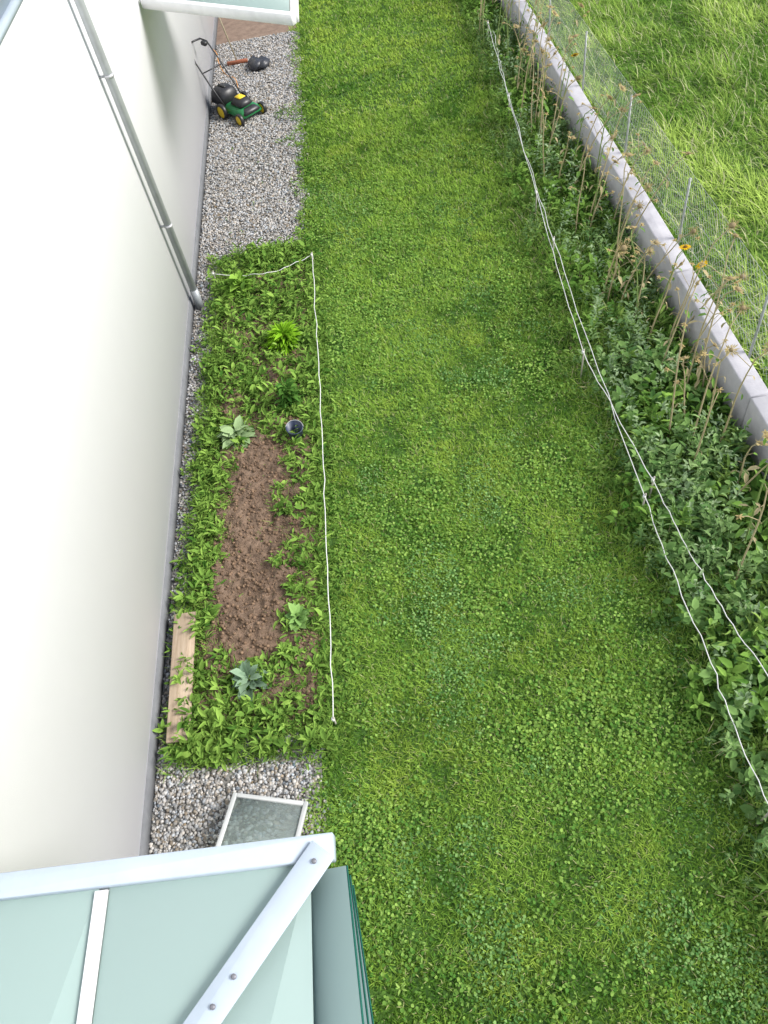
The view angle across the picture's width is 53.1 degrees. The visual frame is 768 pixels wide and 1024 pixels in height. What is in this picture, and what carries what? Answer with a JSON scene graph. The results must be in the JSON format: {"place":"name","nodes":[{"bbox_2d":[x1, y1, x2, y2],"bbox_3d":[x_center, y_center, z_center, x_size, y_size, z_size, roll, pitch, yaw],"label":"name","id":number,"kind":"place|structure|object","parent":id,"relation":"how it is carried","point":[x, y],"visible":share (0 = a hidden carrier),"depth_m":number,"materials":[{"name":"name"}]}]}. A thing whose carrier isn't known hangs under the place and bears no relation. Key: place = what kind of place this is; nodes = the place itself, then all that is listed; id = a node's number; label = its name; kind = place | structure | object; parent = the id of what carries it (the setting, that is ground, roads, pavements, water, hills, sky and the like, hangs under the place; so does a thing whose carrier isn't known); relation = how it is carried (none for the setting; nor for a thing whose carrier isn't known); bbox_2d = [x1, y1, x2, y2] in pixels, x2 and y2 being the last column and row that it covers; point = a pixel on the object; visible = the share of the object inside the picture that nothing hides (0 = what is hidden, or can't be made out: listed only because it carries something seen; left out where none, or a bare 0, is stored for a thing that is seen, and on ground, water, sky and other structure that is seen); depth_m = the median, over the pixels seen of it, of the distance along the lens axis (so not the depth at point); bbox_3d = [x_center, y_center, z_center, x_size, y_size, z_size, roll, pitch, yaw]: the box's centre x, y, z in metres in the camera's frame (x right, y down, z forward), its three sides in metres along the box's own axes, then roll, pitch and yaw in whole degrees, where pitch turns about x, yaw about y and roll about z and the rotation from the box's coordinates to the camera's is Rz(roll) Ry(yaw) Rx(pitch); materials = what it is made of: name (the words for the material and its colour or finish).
{"place":"outdoors","nodes":[
{"label":"outdoors","id":0,"kind":"place"},
{"bbox_2d":[216,18,296,44],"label":"terrace paving","id":1,"kind":"structure","parent":0,"point":[237,30],"depth_m":15.56,"materials":[{"name":"beige stone"}]},
{"bbox_2d":[288,0,767,1023],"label":"lawn turf","id":2,"kind":"structure","parent":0,"point":[535,694],"depth_m":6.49,"materials":[{"name":"plant"}]},
{"bbox_2d":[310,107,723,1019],"bbox_3d":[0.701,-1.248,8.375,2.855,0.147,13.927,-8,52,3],"label":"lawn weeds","id":3,"kind":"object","parent":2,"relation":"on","point":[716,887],"visible":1,"depth_m":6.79,"materials":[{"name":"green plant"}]},
{"bbox_2d":[299,134,767,1023],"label":"lawn clover","id":4,"kind":"object","parent":2,"relation":"on","point":[357,868],"visible":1,"depth_m":6.29,"materials":[{"name":"green plant"}]},
{"bbox_2d":[458,0,767,839],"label":"border bed soil","id":5,"kind":"structure","parent":0,"point":[628,364],"depth_m":8.66,"materials":[{"name":"brown soil"}]},
{"bbox_2d":[494,0,501,59],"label":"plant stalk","id":6,"kind":"object","parent":5,"relation":"on","point":[498,28],"visible":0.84,"depth_m":12.95,"materials":[{"name":"beige plant"}]},
{"bbox_2d":[493,0,509,68],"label":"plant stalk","id":7,"kind":"object","parent":5,"relation":"on","point":[499,31],"visible":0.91,"depth_m":12.45,"materials":[{"name":"brown plant"}]},
{"bbox_2d":[501,0,513,67],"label":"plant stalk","id":8,"kind":"object","parent":5,"relation":"on","point":[507,31],"visible":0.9,"depth_m":12.42,"materials":[{"name":"brown plant"}]},
{"bbox_2d":[502,22,528,57],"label":"sunflower","id":9,"kind":"object","parent":5,"relation":"on","point":[516,26],"visible":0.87,"depth_m":12.30,"materials":[{"name":"beige plant"}]},
{"bbox_2d":[517,0,529,43],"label":"sunflower","id":10,"kind":"object","parent":5,"relation":"on","point":[522,17],"visible":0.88,"depth_m":12.95,"materials":[{"name":"beige plant"}]},
{"bbox_2d":[516,47,531,103],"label":"sunflower","id":11,"kind":"object","parent":5,"relation":"on","point":[523,49],"visible":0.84,"depth_m":11.46,"materials":[{"name":"brown plant"}]},
{"bbox_2d":[515,0,538,93],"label":"sunflower","id":12,"kind":"object","parent":5,"relation":"on","point":[524,43],"visible":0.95,"depth_m":11.75,"materials":[{"name":"brown plant"}]},
{"bbox_2d":[523,0,537,44],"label":"sunflower","id":13,"kind":"object","parent":5,"relation":"on","point":[528,22],"visible":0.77,"depth_m":12.64,"materials":[{"name":"beige plant"}]},
{"bbox_2d":[515,22,546,125],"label":"sunflower","id":14,"kind":"object","parent":5,"relation":"on","point":[544,24],"visible":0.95,"depth_m":11.10,"materials":[{"name":"brown plant"}]},
{"bbox_2d":[525,26,540,90],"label":"sunflower","id":15,"kind":"object","parent":5,"relation":"on","point":[534,34],"visible":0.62,"depth_m":11.89,"materials":[{"name":"brown plant"}]},
{"bbox_2d":[526,2,542,83],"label":"sunflower","id":16,"kind":"object","parent":5,"relation":"on","point":[536,24],"visible":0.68,"depth_m":11.78,"materials":[{"name":"brown plant"}]},
{"bbox_2d":[526,39,546,131],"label":"sunflower","id":17,"kind":"object","parent":5,"relation":"on","point":[534,48],"visible":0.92,"depth_m":10.89,"materials":[{"name":"brown plant"}]},
{"bbox_2d":[528,0,544,84],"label":"sunflower","id":18,"kind":"object","parent":5,"relation":"on","point":[534,42],"visible":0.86,"depth_m":11.84,"materials":[{"name":"brown plant"}]},
{"bbox_2d":[524,5,553,103],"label":"sunflower","id":19,"kind":"object","parent":5,"relation":"on","point":[549,7],"visible":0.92,"depth_m":11.17,"materials":[{"name":"brown plant"}]},
{"bbox_2d":[532,53,551,133],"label":"sunflower","id":20,"kind":"object","parent":5,"relation":"on","point":[548,65],"visible":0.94,"depth_m":10.56,"materials":[{"name":"brown plant"}]},
{"bbox_2d":[540,43,549,94],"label":"sunflower","id":21,"kind":"object","parent":5,"relation":"on","point":[541,49],"visible":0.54,"depth_m":11.53,"materials":[{"name":"brown plant"}]},
{"bbox_2d":[531,87,560,175],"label":"sunflower","id":22,"kind":"object","parent":5,"relation":"on","point":[543,93],"visible":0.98,"depth_m":10.02,"materials":[{"name":"brown plant"}]},
{"bbox_2d":[535,34,558,122],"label":"sunflower","id":23,"kind":"object","parent":5,"relation":"on","point":[549,40],"visible":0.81,"depth_m":11.10,"materials":[{"name":"brown plant"}]},
{"bbox_2d":[538,50,557,135],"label":"sunflower","id":24,"kind":"object","parent":5,"relation":"on","point":[546,107],"visible":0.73,"depth_m":11.02,"materials":[{"name":"brown plant"}]},
{"bbox_2d":[540,9,559,145],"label":"sunflower","id":25,"kind":"object","parent":5,"relation":"on","point":[555,13],"visible":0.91,"depth_m":10.33,"materials":[{"name":"brown plant"}]},
{"bbox_2d":[549,34,578,143],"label":"sunflower","id":26,"kind":"object","parent":5,"relation":"on","point":[573,37],"visible":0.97,"depth_m":10.48,"materials":[{"name":"brown plant"}]},
{"bbox_2d":[546,75,583,154],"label":"sunflower","id":27,"kind":"object","parent":5,"relation":"on","point":[576,78],"visible":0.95,"depth_m":10.27,"materials":[{"name":"brown plant"}]},
{"bbox_2d":[550,53,580,133],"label":"sunflower","id":28,"kind":"object","parent":5,"relation":"on","point":[573,56],"visible":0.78,"depth_m":10.64,"materials":[{"name":"brown plant"}]},
{"bbox_2d":[557,131,576,186],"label":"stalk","id":29,"kind":"object","parent":5,"relation":"on","point":[571,137],"visible":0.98,"depth_m":9.92,"materials":[{"name":"brown plant"}]},
{"bbox_2d":[557,2,588,116],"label":"sunflower","id":30,"kind":"object","parent":5,"relation":"on","point":[581,4],"visible":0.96,"depth_m":10.83,"materials":[{"name":"brown plant"}]},
{"bbox_2d":[568,146,592,231],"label":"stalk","id":31,"kind":"object","parent":5,"relation":"on","point":[588,150],"visible":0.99,"depth_m":9.32,"materials":[{"name":"brown plant"}]},
{"bbox_2d":[570,107,598,179],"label":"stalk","id":32,"kind":"object","parent":5,"relation":"on","point":[582,118],"visible":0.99,"depth_m":9.95,"materials":[{"name":"brown plant"}]},
{"bbox_2d":[574,94,613,186],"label":"sunflower","id":33,"kind":"object","parent":5,"relation":"on","point":[609,97],"visible":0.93,"depth_m":9.89,"materials":[{"name":"brown plant"}]},
{"bbox_2d":[571,107,626,192],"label":"sunflower","id":34,"kind":"object","parent":5,"relation":"on","point":[578,173],"visible":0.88,"depth_m":9.73,"materials":[{"name":"brown plant"}]},
{"bbox_2d":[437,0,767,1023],"bbox_3d":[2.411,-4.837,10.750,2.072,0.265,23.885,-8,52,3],"label":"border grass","id":35,"kind":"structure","parent":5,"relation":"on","point":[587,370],"depth_m":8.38,"materials":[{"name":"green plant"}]},
{"bbox_2d":[588,133,616,226],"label":"sunflower","id":36,"kind":"object","parent":5,"relation":"on","point":[609,140],"visible":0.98,"depth_m":9.19,"materials":[{"name":"brown plant"}]},
{"bbox_2d":[589,159,619,229],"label":"sunflower","id":37,"kind":"object","parent":5,"relation":"on","point":[610,167],"visible":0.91,"depth_m":9.54,"materials":[{"name":"brown plant"}]},
{"bbox_2d":[593,84,625,185],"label":"sunflower","id":38,"kind":"object","parent":5,"relation":"on","point":[622,88],"visible":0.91,"depth_m":9.68,"materials":[{"name":"brown plant"}]},
{"bbox_2d":[452,0,767,941],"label":"border foliage","id":39,"kind":"object","parent":5,"relation":"on","point":[742,662],"visible":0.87,"depth_m":7.30,"materials":[{"name":"green plant"}]},
{"bbox_2d":[586,92,641,225],"bbox_3d":[2.772,-4.284,9.407,0.549,1.631,0.222,-8,52,3],"label":"sunflower","id":40,"kind":"object","parent":5,"relation":"on","point":[634,96],"visible":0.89,"depth_m":9.24,"materials":[{"name":"brown plant"}]},
{"bbox_2d":[599,240,634,300],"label":"sunflower","id":41,"kind":"object","parent":5,"relation":"on","point":[623,248],"visible":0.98,"depth_m":8.42,"materials":[{"name":"brown plant"}]},
{"bbox_2d":[605,152,635,281],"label":"sunflower","id":42,"kind":"object","parent":5,"relation":"on","point":[626,155],"visible":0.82,"depth_m":8.07,"materials":[{"name":"brown plant"}]},
{"bbox_2d":[598,141,645,188],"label":"sunflower","id":43,"kind":"object","parent":5,"relation":"on","point":[643,144],"visible":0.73,"depth_m":9.78,"materials":[{"name":"brown plant"}]},
{"bbox_2d":[600,200,644,286],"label":"sunflower","id":44,"kind":"object","parent":5,"relation":"on","point":[639,205],"visible":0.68,"depth_m":8.76,"materials":[{"name":"brown plant"}]},
{"bbox_2d":[601,182,652,291],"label":"sunflower","id":45,"kind":"object","parent":5,"relation":"on","point":[649,189],"visible":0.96,"depth_m":8.26,"materials":[{"name":"brown plant"}]},
{"bbox_2d":[487,20,767,675],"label":"string","id":46,"kind":"object","parent":5,"relation":"on","point":[652,478],"visible":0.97,"depth_m":7.63,"materials":[{"name":"white fabric"}]},
{"bbox_2d":[609,133,651,223],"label":"sunflower","id":47,"kind":"object","parent":5,"relation":"on","point":[646,151],"visible":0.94,"depth_m":9.11,"materials":[{"name":"brown plant"}]},
{"bbox_2d":[495,35,767,825],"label":"wire fence","id":48,"kind":"object","parent":5,"relation":"on","point":[644,498],"visible":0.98,"depth_m":6.83,"materials":[{"name":"grey metal"}]},
{"bbox_2d":[625,223,643,319],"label":"sunflower","id":49,"kind":"object","parent":5,"relation":"on","point":[631,227],"visible":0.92,"depth_m":8.32,"materials":[{"name":"brown plant"}]},
{"bbox_2d":[616,160,660,245],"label":"sunflower","id":50,"kind":"object","parent":5,"relation":"on","point":[654,161],"visible":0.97,"depth_m":9.11,"materials":[{"name":"brown plant"}]},
{"bbox_2d":[617,238,660,299],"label":"sunflower","id":51,"kind":"object","parent":5,"relation":"on","point":[645,249],"visible":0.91,"depth_m":8.56,"materials":[{"name":"brown plant"}]},
{"bbox_2d":[630,246,654,318],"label":"sunflower","id":52,"kind":"object","parent":5,"relation":"on","point":[650,251],"visible":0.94,"depth_m":8.31,"materials":[{"name":"brown plant"}]},
{"bbox_2d":[620,151,693,265],"bbox_3d":[2.992,-3.268,8.585,0.639,1.640,0.177,17,57,21],"label":"sunflower","id":53,"kind":"object","parent":5,"relation":"on","point":[667,182],"visible":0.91,"depth_m":8.33,"materials":[{"name":"brown plant"}]},
{"bbox_2d":[644,243,684,343],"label":"sunflower","id":54,"kind":"object","parent":5,"relation":"on","point":[672,278],"visible":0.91,"depth_m":7.98,"materials":[{"name":"brown plant"}]},
{"bbox_2d":[638,226,698,295],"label":"sunflower","id":55,"kind":"object","parent":5,"relation":"on","point":[693,231],"visible":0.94,"depth_m":8.41,"materials":[{"name":"brown plant"}]},
{"bbox_2d":[646,236,701,329],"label":"sunflower","id":56,"kind":"object","parent":5,"relation":"on","point":[684,247],"visible":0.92,"depth_m":7.87,"materials":[{"name":"brown plant"}]},
{"bbox_2d":[672,355,691,417],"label":"sunflower","id":57,"kind":"object","parent":5,"relation":"on","point":[683,358],"visible":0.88,"depth_m":7.36,"materials":[{"name":"brown plant"}]},
{"bbox_2d":[664,279,700,436],"bbox_3d":[2.700,-1.371,7.137,0.183,1.706,0.421,12,56,18],"label":"sunflower","id":58,"kind":"object","parent":5,"relation":"on","point":[681,340],"visible":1,"depth_m":6.99,"materials":[{"name":"brown plant"}]},
{"bbox_2d":[667,260,707,343],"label":"sunflower","id":59,"kind":"object","parent":5,"relation":"on","point":[704,271],"visible":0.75,"depth_m":7.82,"materials":[{"name":"brown plant"}]},
{"bbox_2d":[658,218,739,373],"bbox_3d":[3.060,-2.099,7.677,0.657,1.640,0.285,-29,54,-12],"label":"sunflower","id":60,"kind":"object","parent":5,"relation":"on","point":[733,225],"visible":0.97,"depth_m":7.46,"materials":[{"name":"brown plant"}]},
{"bbox_2d":[692,339,728,393],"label":"sunflower","id":61,"kind":"object","parent":5,"relation":"on","point":[704,367],"visible":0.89,"depth_m":7.53,"materials":[{"name":"brown plant"}]},
{"bbox_2d":[685,275,739,391],"bbox_3d":[2.989,-1.542,7.164,0.252,1.792,0.390,-28,54,-12],"label":"sunflower","id":62,"kind":"object","parent":5,"relation":"on","point":[730,277],"visible":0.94,"depth_m":6.91,"materials":[{"name":"brown plant"}]},
{"bbox_2d":[677,271,748,339],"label":"sunflower","id":63,"kind":"object","parent":5,"relation":"on","point":[740,279],"visible":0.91,"depth_m":7.78,"materials":[{"name":"brown plant"}]},
{"bbox_2d":[684,284,744,365],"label":"sunflower","id":64,"kind":"object","parent":5,"relation":"on","point":[737,289],"visible":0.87,"depth_m":7.52,"materials":[{"name":"brown plant"}]},
{"bbox_2d":[690,344,739,474],"bbox_3d":[2.793,-0.784,6.629,0.538,1.772,0.204,-40,57,-20],"label":"sunflower","id":65,"kind":"object","parent":5,"relation":"on","point":[731,349],"visible":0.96,"depth_m":6.37,"materials":[{"name":"brown plant"}]},
{"bbox_2d":[692,231,741,388],"bbox_3d":[3.103,-1.791,7.307,0.373,1.838,0.300,-30,54,-13],"label":"sunflower","id":66,"kind":"object","parent":5,"relation":"on","point":[699,368],"visible":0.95,"depth_m":7.17,"materials":[{"name":"brown plant"}]},
{"bbox_2d":[689,301,750,445],"bbox_3d":[3.002,-1.248,7.136,0.273,1.479,0.522,34,65,30],"label":"sunflower","id":67,"kind":"object","parent":5,"relation":"on","point":[743,307],"visible":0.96,"depth_m":6.94,"materials":[{"name":"brown plant"}]},
{"bbox_2d":[719,341,767,444],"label":"sunflower","id":68,"kind":"object","parent":5,"relation":"on","point":[765,365],"visible":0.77,"depth_m":6.47,"materials":[{"name":"brown plant"}]},
{"bbox_2d":[729,435,767,492],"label":"sunflower","id":69,"kind":"object","parent":5,"relation":"on","point":[746,476],"visible":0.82,"depth_m":6.82,"materials":[{"name":"brown plant"}]},
{"bbox_2d":[734,459,767,498],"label":"sunflower","id":70,"kind":"object","parent":5,"relation":"on","point":[754,476],"visible":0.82,"depth_m":6.70,"materials":[{"name":"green plant"}]},
{"bbox_2d":[735,429,767,549],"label":"sunflower","id":71,"kind":"object","parent":5,"relation":"on","point":[755,467],"visible":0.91,"depth_m":6.17,"materials":[{"name":"brown plant"}]},
{"bbox_2d":[735,479,767,579],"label":"sunflower","id":72,"kind":"object","parent":5,"relation":"on","point":[757,510],"visible":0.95,"depth_m":6.02,"materials":[{"name":"brown plant"}]},
{"bbox_2d":[527,0,767,388],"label":"ground","id":73,"kind":"structure","parent":0,"point":[676,23],"depth_m":11.30,"materials":[{"name":"green plant"}]},
{"bbox_2d":[0,0,214,890],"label":"wall","id":74,"kind":"structure","parent":73,"relation":"on","point":[94,295],"depth_m":6.09,"materials":[{"name":"paint"}]},
{"bbox_2d":[0,0,10,18],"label":"window frame","id":75,"kind":"object","parent":74,"relation":"attached to","point":[4,4],"depth_m":5.80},
{"bbox_2d":[0,0,22,44],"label":"window sill","id":76,"kind":"structure","parent":74,"relation":"attached to","point":[9,14],"depth_m":5.77,"materials":[{"name":"white metal"}]},
{"bbox_2d":[74,0,203,309],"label":"downpipe","id":77,"kind":"object","parent":74,"relation":"attached to","point":[88,24],"visible":0.99,"depth_m":8.32,"materials":[{"name":"silver metal"}]},
{"bbox_2d":[139,17,217,855],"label":"plinth","id":78,"kind":"structure","parent":74,"relation":"attached to","point":[151,769],"depth_m":7.68,"materials":[{"name":"grey paint"}]},
{"bbox_2d":[0,832,373,1023],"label":"glass canopy","id":79,"kind":"object","parent":74,"relation":"attached to","point":[264,932],"visible":1,"depth_m":3.22,"materials":[{"name":"glass"}]},
{"bbox_2d":[140,0,298,25],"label":"white canopy","id":80,"kind":"object","parent":74,"relation":"attached to","point":[283,12],"visible":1,"depth_m":9.21,"materials":[{"name":"clear glass"}]},
{"bbox_2d":[149,31,328,854],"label":"gravel","id":81,"kind":"structure","parent":73,"relation":"on","point":[230,158],"depth_m":11.15,"materials":[{"name":"grey gravel"}]},
{"bbox_2d":[191,38,266,125],"bbox_3d":[-2.701,-7.324,13.041,0.594,1.051,1.286,-41,57,-21],"label":"lawn mower","id":82,"kind":"object","parent":81,"relation":"on","point":[226,98],"visible":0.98,"depth_m":13.12,"materials":[{"name":"plastic"}]},
{"bbox_2d":[218,17,247,66],"bbox_3d":[-2.973,-8.960,14.163,0.594,1.334,0.278,23,60,25],"label":"broom","id":83,"kind":"object","parent":81,"relation":"on","point":[236,61],"visible":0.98,"depth_m":14.55,"materials":[{"name":"plastic"}]},
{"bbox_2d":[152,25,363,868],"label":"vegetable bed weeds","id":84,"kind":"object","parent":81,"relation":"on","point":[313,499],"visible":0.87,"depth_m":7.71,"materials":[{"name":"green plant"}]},
{"bbox_2d":[247,55,269,71],"bbox_3d":[-2.346,-8.396,14.370,0.470,0.203,0.469,-8,52,3],"label":"garden sack","id":85,"kind":"object","parent":81,"relation":"on","point":[255,64],"visible":1,"depth_m":14.25,"materials":[{"name":"plastic"}]},
{"bbox_2d":[215,792,307,846],"bbox_3d":[-0.947,2.505,5.591,0.600,0.036,0.930,4,40,8],"label":"frame","id":86,"kind":"object","parent":81,"relation":"on","point":[250,818],"depth_m":5.81,"materials":[{"name":"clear glass"}]},
{"bbox_2d":[191,264,328,743],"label":"vegetable bed soil","id":87,"kind":"structure","parent":73,"relation":"on","point":[241,541],"depth_m":7.46,"materials":[{"name":"brown soil"}]},
{"bbox_2d":[166,611,195,743],"bbox_3d":[-1.762,1.413,6.695,0.200,0.029,1.220,-9,52,1],"label":"wooden plank","id":88,"kind":"object","parent":87,"relation":"on","point":[184,643],"visible":0.78,"depth_m":6.69,"materials":[{"name":"brown wood"}]},
{"bbox_2d":[216,415,254,448],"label":"cabbage plant","id":89,"kind":"object","parent":87,"relation":"on","point":[226,434],"visible":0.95,"depth_m":8.33,"materials":[{"name":"green plant"}]},
{"bbox_2d":[221,270,255,302],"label":"squash plant","id":90,"kind":"object","parent":87,"relation":"on","point":[235,281],"visible":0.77,"depth_m":9.94,"materials":[{"name":"green plant"}]},
{"bbox_2d":[230,659,267,700],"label":"cabbage plant","id":91,"kind":"object","parent":87,"relation":"on","point":[243,672],"visible":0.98,"depth_m":6.50,"materials":[{"name":"green plant"}]},
{"bbox_2d":[212,252,336,724],"bbox_3d":[-1.323,-0.715,8.240,1.390,0.261,6.458,-8,52,3],"label":"rope fence","id":92,"kind":"object","parent":87,"relation":"on","point":[333,717],"visible":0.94,"depth_m":7.76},
{"bbox_2d":[262,319,302,355],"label":"lettuce plant","id":93,"kind":"object","parent":87,"relation":"on","point":[283,337],"visible":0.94,"depth_m":9.13,"materials":[{"name":"green plant"}]},
{"bbox_2d":[274,376,306,412],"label":"tomato plant","id":94,"kind":"object","parent":87,"relation":"on","point":[287,391],"visible":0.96,"depth_m":8.47,"materials":[{"name":"green plant"}]},
{"bbox_2d":[285,420,302,438],"bbox_3d":[-0.954,-0.868,8.257,0.194,0.183,0.192,-5,61,-1],"label":"bucket","id":95,"kind":"object","parent":87,"relation":"on","point":[290,425],"visible":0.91,"depth_m":8.24,"materials":[{"name":"plastic"}]},
{"bbox_2d":[282,602,310,632],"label":"cabbage plant","id":96,"kind":"object","parent":87,"relation":"on","point":[297,611],"visible":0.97,"depth_m":6.83,"materials":[{"name":"green plant"}]},
{"bbox_2d":[497,0,767,481],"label":"concrete wall","id":97,"kind":"structure","parent":73,"relation":"on","point":[753,403],"depth_m":8.77,"materials":[{"name":"concrete"}]},
{"bbox_2d":[529,0,767,376],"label":"chain link fence","id":98,"kind":"object","parent":73,"relation":"on","point":[760,319],"visible":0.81,"depth_m":8.94,"materials":[{"name":"silver metal"}]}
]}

